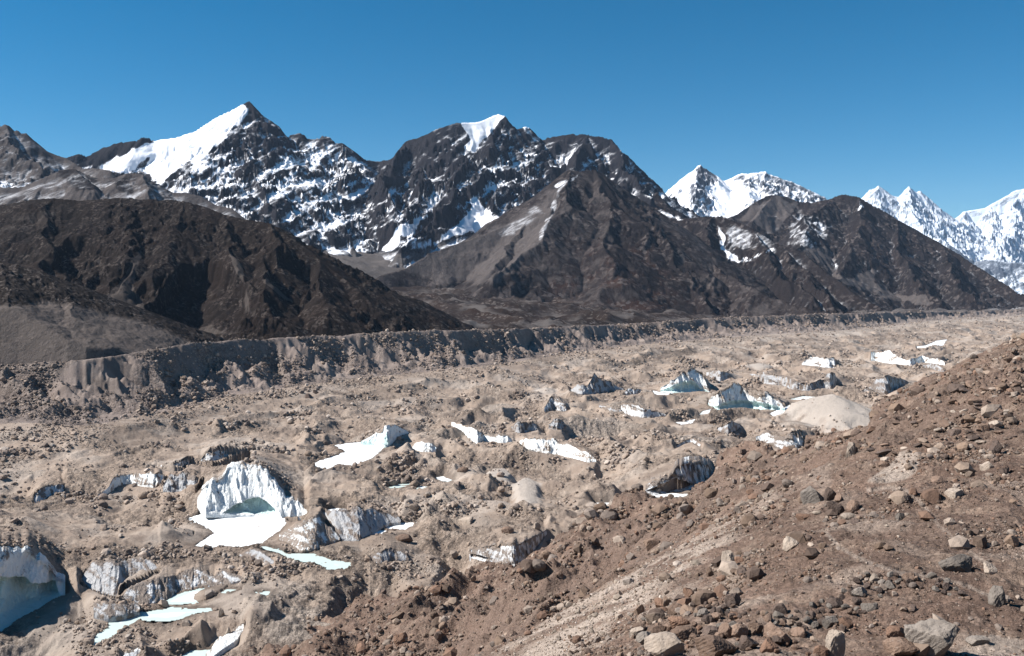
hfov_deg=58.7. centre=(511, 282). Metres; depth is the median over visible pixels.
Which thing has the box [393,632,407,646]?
boulder
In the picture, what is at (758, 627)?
boulder
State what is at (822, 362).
ice cliff
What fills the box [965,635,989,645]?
boulder
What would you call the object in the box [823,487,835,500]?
boulder
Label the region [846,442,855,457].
boulder
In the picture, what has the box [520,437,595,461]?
snow patch
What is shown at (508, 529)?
boulder
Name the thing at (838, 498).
boulder
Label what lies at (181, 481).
ice cliff
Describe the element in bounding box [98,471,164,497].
ice cliff
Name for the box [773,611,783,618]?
stone
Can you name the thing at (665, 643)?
boulder
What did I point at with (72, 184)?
hill
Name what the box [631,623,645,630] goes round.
stone
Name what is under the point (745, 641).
boulder
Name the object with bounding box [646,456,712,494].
ice cliff
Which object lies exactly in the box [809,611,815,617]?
stone
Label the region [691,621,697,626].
stone
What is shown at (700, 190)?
mountain
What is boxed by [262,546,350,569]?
pond
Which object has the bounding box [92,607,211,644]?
pond
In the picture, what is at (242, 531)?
pond
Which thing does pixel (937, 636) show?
boulder
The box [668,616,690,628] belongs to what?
boulder
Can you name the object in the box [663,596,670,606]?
boulder
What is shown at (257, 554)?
ice cliff
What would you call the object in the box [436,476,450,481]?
pond
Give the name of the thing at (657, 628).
boulder
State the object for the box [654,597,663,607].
stone
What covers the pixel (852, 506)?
boulder
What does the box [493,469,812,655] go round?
rubble
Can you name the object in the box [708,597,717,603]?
stone
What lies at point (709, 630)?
boulder
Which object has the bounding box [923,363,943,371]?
ice cliff
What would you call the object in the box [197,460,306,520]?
ice cliff
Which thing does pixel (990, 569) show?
boulder
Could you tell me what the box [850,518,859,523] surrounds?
boulder
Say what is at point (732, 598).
boulder
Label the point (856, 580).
stone
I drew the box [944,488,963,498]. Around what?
boulder
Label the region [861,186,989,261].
mountain
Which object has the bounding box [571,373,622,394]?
ice cliff
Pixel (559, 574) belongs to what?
boulder
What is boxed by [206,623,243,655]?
ice cliff
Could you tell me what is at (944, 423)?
stone
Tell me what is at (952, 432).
boulder
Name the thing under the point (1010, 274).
mountain
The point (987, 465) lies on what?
boulder
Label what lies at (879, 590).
stone
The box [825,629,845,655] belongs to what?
boulder
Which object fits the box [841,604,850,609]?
stone
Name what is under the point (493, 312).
valley floor
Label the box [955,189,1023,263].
mountain
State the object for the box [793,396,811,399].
pond
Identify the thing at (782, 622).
stone
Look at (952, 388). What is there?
boulder
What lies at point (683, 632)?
boulder
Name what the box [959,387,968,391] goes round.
stone
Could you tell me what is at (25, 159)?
hill
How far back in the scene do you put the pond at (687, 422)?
766.29 m
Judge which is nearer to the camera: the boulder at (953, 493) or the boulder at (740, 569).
the boulder at (740, 569)
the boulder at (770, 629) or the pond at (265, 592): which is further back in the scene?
the pond at (265, 592)
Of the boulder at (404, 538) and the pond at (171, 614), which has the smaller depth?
the pond at (171, 614)
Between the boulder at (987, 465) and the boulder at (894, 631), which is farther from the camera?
the boulder at (987, 465)
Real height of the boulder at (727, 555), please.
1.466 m
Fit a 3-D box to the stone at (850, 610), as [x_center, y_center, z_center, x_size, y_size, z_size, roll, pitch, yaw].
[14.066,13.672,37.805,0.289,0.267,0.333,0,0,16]
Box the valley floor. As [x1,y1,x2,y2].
[37,250,1023,362]
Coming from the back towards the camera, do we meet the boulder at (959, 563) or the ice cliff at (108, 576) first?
the ice cliff at (108, 576)
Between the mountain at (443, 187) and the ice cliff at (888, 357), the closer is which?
the ice cliff at (888, 357)
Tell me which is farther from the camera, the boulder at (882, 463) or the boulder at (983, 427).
the boulder at (983, 427)
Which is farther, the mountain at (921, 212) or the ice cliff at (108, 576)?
the mountain at (921, 212)
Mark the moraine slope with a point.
(1012, 577)
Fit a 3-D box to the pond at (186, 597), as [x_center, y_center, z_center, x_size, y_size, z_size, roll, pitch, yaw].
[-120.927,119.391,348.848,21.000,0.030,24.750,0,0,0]
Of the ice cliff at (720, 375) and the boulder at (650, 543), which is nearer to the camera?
the boulder at (650, 543)
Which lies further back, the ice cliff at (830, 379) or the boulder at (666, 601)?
the ice cliff at (830, 379)
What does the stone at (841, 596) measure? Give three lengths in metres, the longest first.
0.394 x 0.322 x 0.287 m
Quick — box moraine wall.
[0,310,1023,425]
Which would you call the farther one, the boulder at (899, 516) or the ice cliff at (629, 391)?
the ice cliff at (629, 391)
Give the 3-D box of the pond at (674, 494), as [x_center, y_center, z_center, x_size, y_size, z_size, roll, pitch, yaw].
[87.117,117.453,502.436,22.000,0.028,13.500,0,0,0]
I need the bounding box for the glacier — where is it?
[0,315,1023,655]
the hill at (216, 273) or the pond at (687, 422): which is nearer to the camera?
the pond at (687, 422)
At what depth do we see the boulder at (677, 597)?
50.86 m
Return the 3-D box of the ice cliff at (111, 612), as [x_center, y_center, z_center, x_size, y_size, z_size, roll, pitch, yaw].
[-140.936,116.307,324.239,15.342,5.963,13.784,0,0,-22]
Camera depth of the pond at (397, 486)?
522.11 m
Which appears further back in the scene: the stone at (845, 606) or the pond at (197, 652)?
the pond at (197, 652)
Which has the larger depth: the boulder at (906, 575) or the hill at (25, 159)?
the hill at (25, 159)
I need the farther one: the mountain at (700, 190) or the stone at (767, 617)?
the mountain at (700, 190)
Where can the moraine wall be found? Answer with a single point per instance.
(85, 381)
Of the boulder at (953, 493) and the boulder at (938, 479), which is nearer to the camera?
the boulder at (953, 493)
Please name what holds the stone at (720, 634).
on the moraine slope
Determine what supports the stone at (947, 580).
on the moraine slope
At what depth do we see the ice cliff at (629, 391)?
940.13 m
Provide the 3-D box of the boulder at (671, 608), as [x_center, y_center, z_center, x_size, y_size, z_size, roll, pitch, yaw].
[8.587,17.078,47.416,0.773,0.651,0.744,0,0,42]
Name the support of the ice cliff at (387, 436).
on the glacier
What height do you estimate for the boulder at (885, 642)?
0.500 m
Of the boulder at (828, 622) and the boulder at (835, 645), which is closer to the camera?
the boulder at (835, 645)
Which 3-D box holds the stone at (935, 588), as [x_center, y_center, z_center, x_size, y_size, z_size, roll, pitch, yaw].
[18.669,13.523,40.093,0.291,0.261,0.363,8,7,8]
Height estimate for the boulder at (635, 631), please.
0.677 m
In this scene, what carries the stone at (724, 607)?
on the moraine slope
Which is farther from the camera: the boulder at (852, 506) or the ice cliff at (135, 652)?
the ice cliff at (135, 652)
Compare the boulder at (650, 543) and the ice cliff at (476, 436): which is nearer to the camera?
the boulder at (650, 543)
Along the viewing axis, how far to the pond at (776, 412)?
838.86 m
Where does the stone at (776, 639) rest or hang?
on the moraine slope
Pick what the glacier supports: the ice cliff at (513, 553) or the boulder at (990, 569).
the ice cliff at (513, 553)
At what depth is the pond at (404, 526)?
444.55 m
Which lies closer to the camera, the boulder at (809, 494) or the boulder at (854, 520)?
the boulder at (854, 520)
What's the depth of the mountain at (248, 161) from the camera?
3500.41 m
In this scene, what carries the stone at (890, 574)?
on the moraine slope
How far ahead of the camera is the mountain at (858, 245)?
3626.82 m
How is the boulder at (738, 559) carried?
on the moraine slope
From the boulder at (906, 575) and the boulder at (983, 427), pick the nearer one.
the boulder at (906, 575)
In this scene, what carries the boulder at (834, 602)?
on the moraine slope
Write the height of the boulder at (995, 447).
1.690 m
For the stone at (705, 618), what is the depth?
40.78 m
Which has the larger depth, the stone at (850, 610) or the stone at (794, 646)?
the stone at (850, 610)
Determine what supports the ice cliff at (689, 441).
on the glacier
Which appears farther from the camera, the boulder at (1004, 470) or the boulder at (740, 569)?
the boulder at (1004, 470)
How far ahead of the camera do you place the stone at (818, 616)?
37.73 m
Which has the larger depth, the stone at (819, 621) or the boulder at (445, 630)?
the boulder at (445, 630)
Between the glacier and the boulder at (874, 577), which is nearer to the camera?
the boulder at (874, 577)
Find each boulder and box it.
[182,619,190,626]
[218,608,224,616]
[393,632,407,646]
[395,534,412,542]
[436,627,448,635]
[457,467,468,471]
[458,516,472,524]
[501,526,513,533]
[533,522,540,529]
[556,572,562,577]
[629,626,643,637]
[636,631,649,643]
[644,537,659,551]
[644,631,684,655]
[651,625,666,633]
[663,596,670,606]
[667,603,680,614]
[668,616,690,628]
[671,625,696,642]
[674,594,684,600]
[694,635,736,655]
[702,626,717,634]
[706,567,713,576]
[718,622,731,638]
[721,550,734,560]
[724,593,740,606]
[731,623,747,637]
[734,556,743,562]
[737,566,746,574]
[738,635,759,650]
[747,622,763,633]
[759,638,777,652]
[763,621,790,643]
[772,603,787,614]
[782,536,798,551]
[790,627,805,637]
[795,513,810,520]
[800,486,823,504]
[812,510,820,514]
[813,645,828,655]
[822,616,838,628]
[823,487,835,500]
[825,597,842,607]
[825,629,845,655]
[826,501,844,513]
[834,493,843,502]
[838,617,852,627]
[840,512,854,519]
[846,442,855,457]
[846,500,859,513]
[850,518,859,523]
[851,587,866,596]
[860,603,876,611]
[869,573,879,583]
[878,460,889,466]
[882,638,889,648]
[885,637,919,655]
[886,625,904,637]
[895,513,903,520]
[901,572,914,582]
[904,618,959,655]
[908,604,916,612]
[925,425,936,429]
[930,476,946,483]
[938,554,972,572]
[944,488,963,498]
[947,384,964,392]
[947,429,960,435]
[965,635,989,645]
[968,398,981,404]
[978,423,989,432]
[980,461,993,470]
[983,561,997,574]
[988,420,1001,426]
[988,440,1001,453]
[988,585,1005,606]
[999,467,1008,473]
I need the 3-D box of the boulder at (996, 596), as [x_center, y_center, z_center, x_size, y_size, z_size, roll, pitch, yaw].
[20.146,13.159,37.795,0.724,1.085,0.613,0,0,0]
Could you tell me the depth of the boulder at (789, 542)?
53.30 m
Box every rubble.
[0,309,1022,442]
[0,315,1023,655]
[253,333,1023,655]
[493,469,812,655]
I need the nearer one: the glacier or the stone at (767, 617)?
the stone at (767, 617)
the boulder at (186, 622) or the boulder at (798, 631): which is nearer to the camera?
the boulder at (798, 631)
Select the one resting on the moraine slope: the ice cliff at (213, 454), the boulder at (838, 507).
the boulder at (838, 507)
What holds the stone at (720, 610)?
on the moraine slope
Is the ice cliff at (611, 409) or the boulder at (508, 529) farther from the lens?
the ice cliff at (611, 409)
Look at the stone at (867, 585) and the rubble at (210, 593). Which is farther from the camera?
the rubble at (210, 593)
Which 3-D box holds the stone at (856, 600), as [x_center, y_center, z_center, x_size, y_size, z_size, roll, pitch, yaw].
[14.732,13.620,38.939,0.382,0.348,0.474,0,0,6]
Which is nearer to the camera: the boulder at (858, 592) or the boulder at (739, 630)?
the boulder at (739, 630)
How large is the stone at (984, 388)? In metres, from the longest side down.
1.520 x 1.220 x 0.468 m
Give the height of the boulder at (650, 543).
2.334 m
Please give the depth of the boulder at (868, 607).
38.11 m
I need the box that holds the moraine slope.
[242,338,1023,655]
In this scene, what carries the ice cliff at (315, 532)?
on the glacier
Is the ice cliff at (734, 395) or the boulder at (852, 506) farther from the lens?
the ice cliff at (734, 395)
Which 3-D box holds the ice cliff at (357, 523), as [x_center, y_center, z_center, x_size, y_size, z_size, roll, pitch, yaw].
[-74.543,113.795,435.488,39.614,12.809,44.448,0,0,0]
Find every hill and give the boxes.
[0,125,117,187]
[0,169,245,219]
[0,198,474,339]
[0,262,226,365]
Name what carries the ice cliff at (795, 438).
on the glacier
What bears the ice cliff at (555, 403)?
on the glacier
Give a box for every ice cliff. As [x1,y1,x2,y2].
[0,544,64,631]
[34,484,63,502]
[82,558,156,595]
[94,602,139,622]
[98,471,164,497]
[122,567,243,603]
[124,646,139,655]
[157,445,234,470]
[163,471,197,492]
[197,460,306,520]
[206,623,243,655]
[239,548,273,563]
[279,513,339,552]
[322,506,400,540]
[361,425,408,447]
[371,547,408,563]
[412,441,435,451]
[452,422,511,443]
[469,528,546,566]
[511,420,537,432]
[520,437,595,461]
[544,394,569,411]
[549,418,563,429]
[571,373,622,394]
[599,404,620,411]
[621,403,664,417]
[625,388,642,394]
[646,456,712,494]
[661,368,709,392]
[676,438,700,447]
[706,370,728,380]
[708,383,784,410]
[718,421,740,433]
[750,372,836,390]
[756,429,802,447]
[802,357,834,367]
[861,375,907,394]
[871,350,944,365]
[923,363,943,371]
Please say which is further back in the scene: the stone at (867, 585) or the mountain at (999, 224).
the mountain at (999, 224)
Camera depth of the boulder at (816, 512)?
65.03 m
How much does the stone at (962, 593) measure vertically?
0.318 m
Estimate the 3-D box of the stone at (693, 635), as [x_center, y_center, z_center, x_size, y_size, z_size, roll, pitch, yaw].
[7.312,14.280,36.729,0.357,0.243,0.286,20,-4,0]
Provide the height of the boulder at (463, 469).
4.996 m
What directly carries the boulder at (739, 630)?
on the moraine slope
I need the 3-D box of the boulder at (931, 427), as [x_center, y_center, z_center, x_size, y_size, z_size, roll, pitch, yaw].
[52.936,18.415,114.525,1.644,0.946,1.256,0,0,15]
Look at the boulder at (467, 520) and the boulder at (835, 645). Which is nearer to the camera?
the boulder at (835, 645)
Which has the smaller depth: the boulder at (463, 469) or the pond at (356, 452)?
the boulder at (463, 469)
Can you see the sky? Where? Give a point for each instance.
(828, 98)
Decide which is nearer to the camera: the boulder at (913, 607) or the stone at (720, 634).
the stone at (720, 634)
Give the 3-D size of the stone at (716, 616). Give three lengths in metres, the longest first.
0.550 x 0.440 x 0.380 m
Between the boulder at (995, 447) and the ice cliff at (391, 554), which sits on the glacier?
the ice cliff at (391, 554)
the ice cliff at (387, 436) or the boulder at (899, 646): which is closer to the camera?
the boulder at (899, 646)
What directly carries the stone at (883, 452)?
on the moraine slope
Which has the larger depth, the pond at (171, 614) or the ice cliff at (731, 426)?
the ice cliff at (731, 426)
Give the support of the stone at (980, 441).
on the moraine slope
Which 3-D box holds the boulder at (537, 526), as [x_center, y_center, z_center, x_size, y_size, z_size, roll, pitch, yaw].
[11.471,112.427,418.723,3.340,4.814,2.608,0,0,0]
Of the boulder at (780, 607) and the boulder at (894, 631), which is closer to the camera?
the boulder at (894, 631)
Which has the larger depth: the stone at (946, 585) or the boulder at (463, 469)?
the boulder at (463, 469)
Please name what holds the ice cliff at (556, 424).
on the glacier
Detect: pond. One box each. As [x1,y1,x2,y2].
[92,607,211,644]
[166,588,203,604]
[182,649,210,655]
[188,514,285,546]
[255,591,269,594]
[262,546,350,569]
[315,442,382,468]
[387,523,413,529]
[389,483,409,487]
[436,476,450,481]
[653,391,668,394]
[654,493,686,496]
[676,419,694,424]
[771,405,789,415]
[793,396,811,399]
[917,339,946,347]
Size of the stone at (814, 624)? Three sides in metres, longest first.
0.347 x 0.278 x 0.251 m
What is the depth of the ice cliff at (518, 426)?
709.45 m
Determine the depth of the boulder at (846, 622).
36.92 m
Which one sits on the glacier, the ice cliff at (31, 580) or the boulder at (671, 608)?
the ice cliff at (31, 580)
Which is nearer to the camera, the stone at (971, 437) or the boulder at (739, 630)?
the boulder at (739, 630)
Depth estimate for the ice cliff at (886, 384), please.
975.90 m
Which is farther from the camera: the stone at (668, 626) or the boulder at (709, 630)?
the stone at (668, 626)
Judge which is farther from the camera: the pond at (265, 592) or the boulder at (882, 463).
the pond at (265, 592)
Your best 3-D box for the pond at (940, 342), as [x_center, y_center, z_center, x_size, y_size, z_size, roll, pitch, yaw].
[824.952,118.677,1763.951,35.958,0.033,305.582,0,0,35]
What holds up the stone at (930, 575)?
on the moraine slope
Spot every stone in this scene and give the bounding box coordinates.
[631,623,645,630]
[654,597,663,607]
[664,621,671,630]
[684,589,693,596]
[689,633,697,638]
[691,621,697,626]
[696,608,707,616]
[701,614,711,623]
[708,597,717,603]
[711,612,720,620]
[714,631,723,637]
[716,607,724,615]
[721,604,728,610]
[729,613,735,619]
[763,612,772,621]
[772,635,782,644]
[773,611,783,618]
[779,619,785,625]
[791,638,797,643]
[791,644,800,649]
[803,616,809,622]
[809,602,815,607]
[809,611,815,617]
[811,621,818,627]
[816,614,823,618]
[817,617,825,625]
[839,594,844,599]
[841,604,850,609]
[847,608,853,613]
[852,597,860,604]
[853,577,861,583]
[864,583,870,588]
[875,449,890,454]
[875,587,882,593]
[884,580,894,589]
[887,571,893,577]
[922,443,933,447]
[926,572,936,578]
[932,585,938,591]
[938,419,950,427]
[942,582,949,589]
[943,578,950,583]
[958,589,965,596]
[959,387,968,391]
[965,380,973,387]
[967,435,978,439]
[975,440,986,443]
[979,387,989,390]
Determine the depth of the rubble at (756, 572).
84.09 m
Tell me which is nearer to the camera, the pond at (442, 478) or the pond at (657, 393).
the pond at (442, 478)
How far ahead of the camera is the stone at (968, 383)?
149.28 m
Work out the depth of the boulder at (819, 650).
31.97 m
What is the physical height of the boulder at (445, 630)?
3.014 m
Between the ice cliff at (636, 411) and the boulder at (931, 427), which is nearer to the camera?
the boulder at (931, 427)
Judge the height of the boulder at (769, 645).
0.583 m
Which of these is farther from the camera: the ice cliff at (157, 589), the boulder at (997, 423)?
the ice cliff at (157, 589)
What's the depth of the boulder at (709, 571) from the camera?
56.04 m
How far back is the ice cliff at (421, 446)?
628.23 m
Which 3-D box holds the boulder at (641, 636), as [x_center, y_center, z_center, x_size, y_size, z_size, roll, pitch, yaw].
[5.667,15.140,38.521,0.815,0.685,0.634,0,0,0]
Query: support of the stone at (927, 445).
on the moraine slope
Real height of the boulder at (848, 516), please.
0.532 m
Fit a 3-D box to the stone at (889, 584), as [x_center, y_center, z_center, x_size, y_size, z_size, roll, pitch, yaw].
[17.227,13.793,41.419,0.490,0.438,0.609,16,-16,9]
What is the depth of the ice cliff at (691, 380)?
971.99 m
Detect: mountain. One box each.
[67,101,380,256]
[361,114,699,267]
[376,170,829,316]
[652,193,892,313]
[665,165,826,217]
[728,194,1023,310]
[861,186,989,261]
[947,244,1023,294]
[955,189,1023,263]
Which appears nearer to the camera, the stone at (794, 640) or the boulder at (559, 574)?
the stone at (794, 640)
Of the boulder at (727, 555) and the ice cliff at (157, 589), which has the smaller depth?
the boulder at (727, 555)
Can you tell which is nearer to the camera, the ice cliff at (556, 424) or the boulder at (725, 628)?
the boulder at (725, 628)
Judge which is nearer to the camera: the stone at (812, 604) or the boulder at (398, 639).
the stone at (812, 604)
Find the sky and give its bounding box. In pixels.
[0,0,1023,217]
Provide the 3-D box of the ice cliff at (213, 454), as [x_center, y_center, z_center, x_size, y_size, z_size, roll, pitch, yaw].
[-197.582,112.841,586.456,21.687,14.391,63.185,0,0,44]
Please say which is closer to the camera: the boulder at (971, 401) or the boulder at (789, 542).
the boulder at (789, 542)
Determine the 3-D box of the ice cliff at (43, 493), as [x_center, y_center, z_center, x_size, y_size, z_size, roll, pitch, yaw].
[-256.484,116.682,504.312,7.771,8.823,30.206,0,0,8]
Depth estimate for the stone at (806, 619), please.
37.24 m
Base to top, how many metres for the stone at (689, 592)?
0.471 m
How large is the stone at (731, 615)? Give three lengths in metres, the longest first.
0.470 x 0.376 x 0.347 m
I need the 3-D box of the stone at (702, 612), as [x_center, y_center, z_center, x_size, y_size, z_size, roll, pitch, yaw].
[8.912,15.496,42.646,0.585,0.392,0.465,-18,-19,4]
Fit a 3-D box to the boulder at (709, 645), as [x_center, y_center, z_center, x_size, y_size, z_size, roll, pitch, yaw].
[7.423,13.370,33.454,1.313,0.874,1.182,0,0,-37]
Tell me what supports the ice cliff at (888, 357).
on the glacier

